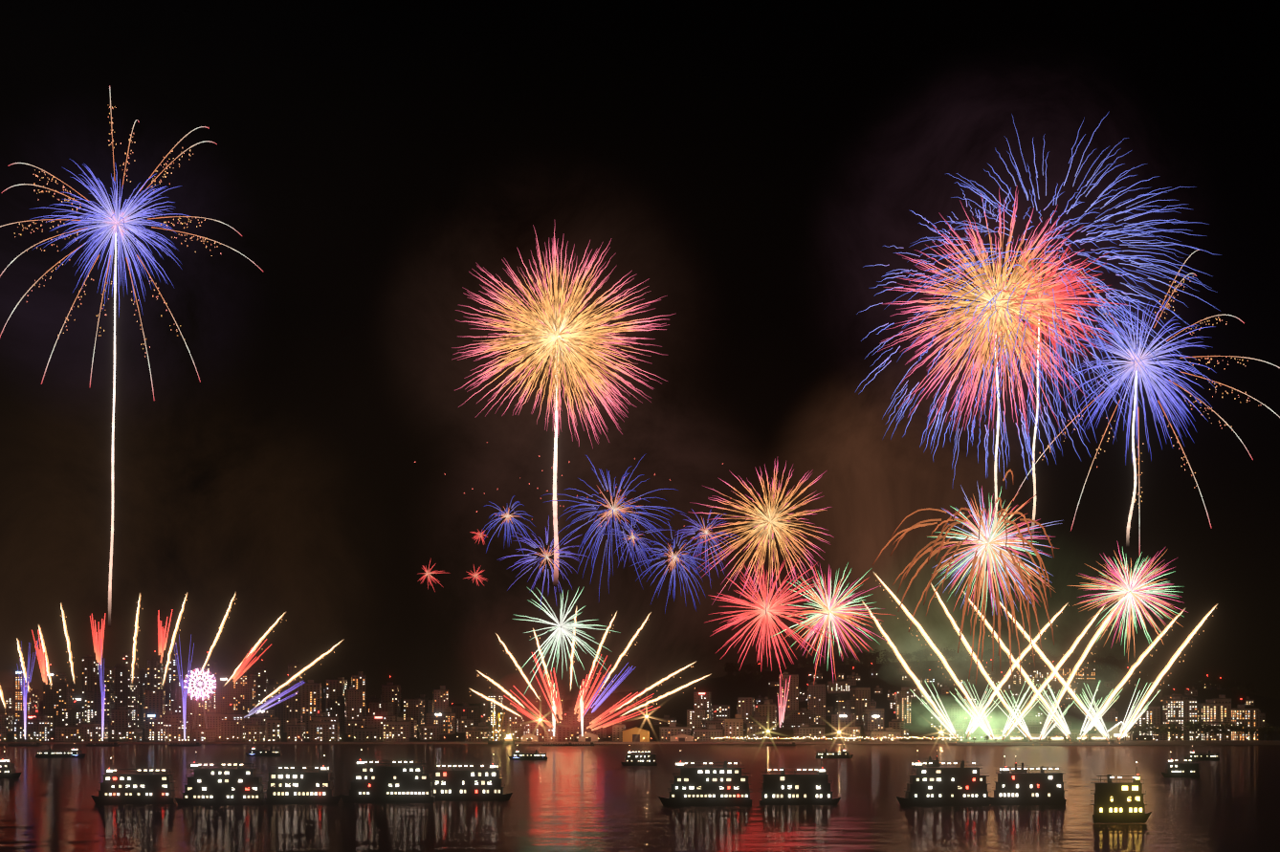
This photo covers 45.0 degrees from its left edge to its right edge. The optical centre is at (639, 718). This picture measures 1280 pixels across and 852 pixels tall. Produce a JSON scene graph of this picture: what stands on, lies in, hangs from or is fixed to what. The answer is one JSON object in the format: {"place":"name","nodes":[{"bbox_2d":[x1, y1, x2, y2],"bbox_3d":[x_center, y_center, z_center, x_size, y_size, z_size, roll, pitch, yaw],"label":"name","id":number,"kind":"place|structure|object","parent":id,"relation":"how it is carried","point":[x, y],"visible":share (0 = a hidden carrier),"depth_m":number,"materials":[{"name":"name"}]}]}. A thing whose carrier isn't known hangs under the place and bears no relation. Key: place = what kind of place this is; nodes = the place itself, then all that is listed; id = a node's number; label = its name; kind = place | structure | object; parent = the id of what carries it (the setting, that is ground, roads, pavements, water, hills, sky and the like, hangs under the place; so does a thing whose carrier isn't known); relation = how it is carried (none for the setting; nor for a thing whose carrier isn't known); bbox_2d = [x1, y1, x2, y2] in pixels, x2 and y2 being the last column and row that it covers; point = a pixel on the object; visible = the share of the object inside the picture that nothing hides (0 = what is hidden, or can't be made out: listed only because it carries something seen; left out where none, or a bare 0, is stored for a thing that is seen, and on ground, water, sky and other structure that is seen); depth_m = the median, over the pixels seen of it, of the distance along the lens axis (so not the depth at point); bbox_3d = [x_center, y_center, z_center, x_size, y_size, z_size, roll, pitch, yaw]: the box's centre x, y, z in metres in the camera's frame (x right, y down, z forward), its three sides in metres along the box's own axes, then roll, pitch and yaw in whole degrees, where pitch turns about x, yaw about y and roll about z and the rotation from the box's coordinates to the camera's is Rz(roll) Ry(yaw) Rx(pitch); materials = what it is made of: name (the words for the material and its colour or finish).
{"place":"outdoors","nodes":[
{"label":"outdoors","id":0,"kind":"place"},
{"bbox_2d":[0,744,1279,851],"bbox_3d":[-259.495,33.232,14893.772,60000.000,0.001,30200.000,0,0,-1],"label":"water surface","id":1,"kind":"object","parent":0,"point":[598,798],"depth_m":563.53,"materials":[{"name":"black liquid"}]},
{"bbox_2d":[0,758,21,778],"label":"boat","id":2,"kind":"object","parent":1,"relation":"on","point":[8,770],"visible":0.96,"depth_m":856.22,"materials":[{"name":"black"}]},
{"bbox_2d":[8,743,42,746],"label":"barge","id":3,"kind":"object","parent":1,"relation":"on","point":[26,744],"visible":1,"depth_m":1840.14,"materials":[{"name":"black metal"}]},
{"bbox_2d":[35,748,85,757],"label":"boat","id":4,"kind":"object","parent":1,"relation":"on","point":[71,753],"visible":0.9,"depth_m":1313.43,"materials":[{"name":"black"}]},
{"bbox_2d":[86,743,119,746],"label":"barge","id":5,"kind":"object","parent":1,"relation":"on","point":[103,744],"visible":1,"depth_m":1841.80,"materials":[{"name":"black"}]},
{"bbox_2d":[90,757,176,804],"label":"excursion boat","id":6,"kind":"object","parent":1,"relation":"on","point":[150,788],"visible":0.98,"depth_m":598.67,"materials":[{"name":"black metal"}]},
{"bbox_2d":[168,743,200,746],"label":"barge","id":7,"kind":"object","parent":1,"relation":"on","point":[186,744],"visible":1,"depth_m":1843.49,"materials":[{"name":"black"}]},
{"bbox_2d":[174,751,266,805],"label":"excursion boat","id":8,"kind":"object","parent":1,"relation":"on","point":[229,786],"visible":0.96,"depth_m":590.62,"materials":[{"name":"black metal"}]},
{"bbox_2d":[245,748,282,756],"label":"boat","id":9,"kind":"object","parent":1,"relation":"on","point":[253,752],"visible":0.88,"depth_m":1360.15,"materials":[{"name":"black"}]},
{"bbox_2d":[264,755,342,804],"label":"excursion boat","id":10,"kind":"object","parent":1,"relation":"on","point":[288,786],"visible":0.98,"depth_m":600.10,"materials":[{"name":"black metal"}]},
{"bbox_2d":[339,750,435,802],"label":"excursion boat","id":11,"kind":"object","parent":1,"relation":"on","point":[407,783],"visible":0.98,"depth_m":608.85,"materials":[{"name":"black metal"}]},
{"bbox_2d":[430,753,512,800],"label":"excursion boat","id":12,"kind":"object","parent":1,"relation":"on","point":[452,784],"visible":0.9,"depth_m":623.37,"materials":[{"name":"black metal"}]},
{"bbox_2d":[487,712,514,745],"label":"moored work ship","id":13,"kind":"object","parent":1,"relation":"on","point":[508,740],"visible":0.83,"depth_m":1959.85,"materials":[{"name":"grey"}]},
{"bbox_2d":[507,750,547,759],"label":"boat","id":14,"kind":"object","parent":1,"relation":"on","point":[517,755],"visible":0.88,"depth_m":1243.68,"materials":[{"name":"black"}]},
{"bbox_2d":[542,742,572,746],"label":"barge","id":15,"kind":"object","parent":1,"relation":"on","point":[551,744],"visible":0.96,"depth_m":1851.43,"materials":[{"name":"black metal"}]},
{"bbox_2d":[564,742,594,746],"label":"barge","id":16,"kind":"object","parent":1,"relation":"on","point":[590,744],"visible":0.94,"depth_m":1851.81,"materials":[{"name":"black metal"}]},
{"bbox_2d":[620,750,657,766],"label":"boat","id":17,"kind":"object","parent":1,"relation":"on","point":[646,760],"visible":1,"depth_m":1085.70,"materials":[{"name":"black"}]},
{"bbox_2d":[658,750,752,806],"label":"excursion boat","id":18,"kind":"object","parent":1,"relation":"on","point":[718,786],"visible":0.96,"depth_m":585.55,"materials":[{"name":"black metal"}]},
{"bbox_2d":[765,742,795,746],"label":"barge","id":19,"kind":"object","parent":1,"relation":"on","point":[782,744],"visible":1,"depth_m":1855.62,"materials":[{"name":"black metal"}]},
{"bbox_2d":[758,757,840,804],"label":"excursion boat","id":20,"kind":"object","parent":1,"relation":"on","point":[783,788],"visible":1,"depth_m":594.82,"materials":[{"name":"black metal"}]},
{"bbox_2d":[815,744,853,758],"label":"boat","id":21,"kind":"object","parent":1,"relation":"on","point":[842,754],"visible":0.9,"depth_m":1286.03,"materials":[{"name":"black"}]},
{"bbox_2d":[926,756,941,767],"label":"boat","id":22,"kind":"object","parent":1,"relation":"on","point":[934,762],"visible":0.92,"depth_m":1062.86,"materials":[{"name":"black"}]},
{"bbox_2d":[896,750,990,805],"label":"excursion boat","id":23,"kind":"object","parent":1,"relation":"on","point":[961,785],"visible":1,"depth_m":587.22,"materials":[{"name":"black metal"}]},
{"bbox_2d":[1011,755,1027,772],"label":"boat","id":24,"kind":"object","parent":1,"relation":"on","point":[1016,770],"visible":0.54,"depth_m":904.99,"materials":[{"name":"black"}]},
{"bbox_2d":[988,755,1066,805],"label":"excursion boat","id":25,"kind":"object","parent":1,"relation":"on","point":[1041,788],"visible":0.98,"depth_m":592.37,"materials":[{"name":"black metal"}]},
{"bbox_2d":[948,740,1279,745],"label":"pier breakwater","id":26,"kind":"object","parent":1,"relation":"on","point":[1199,742],"visible":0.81,"depth_m":1909.70,"materials":[{"name":"grey concrete"}]},
{"bbox_2d":[971,718,1279,743],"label":"trees","id":27,"kind":"object","parent":26,"relation":"on","point":[1193,727],"visible":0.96,"depth_m":1927.67,"materials":[{"name":"brown plant"}]},
{"bbox_2d":[1090,762,1151,823],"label":"yellow boat","id":28,"kind":"object","parent":1,"relation":"on","point":[1117,803],"visible":1,"depth_m":487.34,"materials":[{"name":"black metal"}]},
{"bbox_2d":[1161,751,1200,777],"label":"boat","id":29,"kind":"object","parent":1,"relation":"on","point":[1188,769],"visible":0.92,"depth_m":869.20,"materials":[{"name":"black metal"}]},
{"bbox_2d":[1184,747,1220,760],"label":"boat","id":30,"kind":"object","parent":1,"relation":"on","point":[1193,756],"visible":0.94,"depth_m":1217.99,"materials":[{"name":"black"}]},
{"bbox_2d":[0,85,1279,745],"bbox_3d":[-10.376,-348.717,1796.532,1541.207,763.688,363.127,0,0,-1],"label":"fireworks","id":31,"kind":"object","parent":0,"point":[987,319],"visible":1,"depth_m":1795.96,"materials":[{"name":"multicoloured"}]},
{"bbox_2d":[0,660,1279,742],"bbox_3d":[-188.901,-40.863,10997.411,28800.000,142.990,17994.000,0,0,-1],"label":"city skyline","id":32,"kind":"structure","parent":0,"point":[676,705],"depth_m":2651.18},
{"bbox_2d":[183,668,217,741],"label":"ferris wheel","id":33,"kind":"object","parent":32,"relation":"on","point":[200,686],"depth_m":2044.17,"materials":[{"name":"silver metal"}]},
{"bbox_2d":[0,716,1227,744],"bbox_3d":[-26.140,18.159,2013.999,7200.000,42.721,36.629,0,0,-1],"label":"quay with lamps","id":34,"kind":"structure","parent":32,"relation":"on","point":[712,742],"depth_m":1995.12,"materials":[{"name":"grey concrete"}]},
{"bbox_2d":[0,650,1265,742],"bbox_3d":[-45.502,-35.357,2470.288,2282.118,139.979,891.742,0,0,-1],"label":"city buildings","id":35,"kind":"structure","parent":32,"relation":"on","point":[149,704],"depth_m":2263.14,"materials":[{"name":"black concrete"}]},
{"bbox_2d":[521,722,1133,742],"bbox_3d":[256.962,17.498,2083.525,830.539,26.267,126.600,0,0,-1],"label":"harbour sheds","id":36,"kind":"object","parent":32,"relation":"on","point":[635,735],"visible":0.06,"depth_m":2075.69,"materials":[{"name":"brown"}]},
{"bbox_2d":[721,645,1255,694],"bbox_3d":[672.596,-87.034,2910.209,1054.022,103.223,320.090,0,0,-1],"label":"hill trees","id":37,"kind":"object","parent":32,"relation":"on","point":[865,658],"visible":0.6,"depth_m":2855.72,"materials":[{"name":"brown plant"}]},
{"bbox_2d":[0,0,1279,704],"label":"sky","id":38,"kind":"structure","parent":0,"point":[748,161],"materials":[{"name":"black"}]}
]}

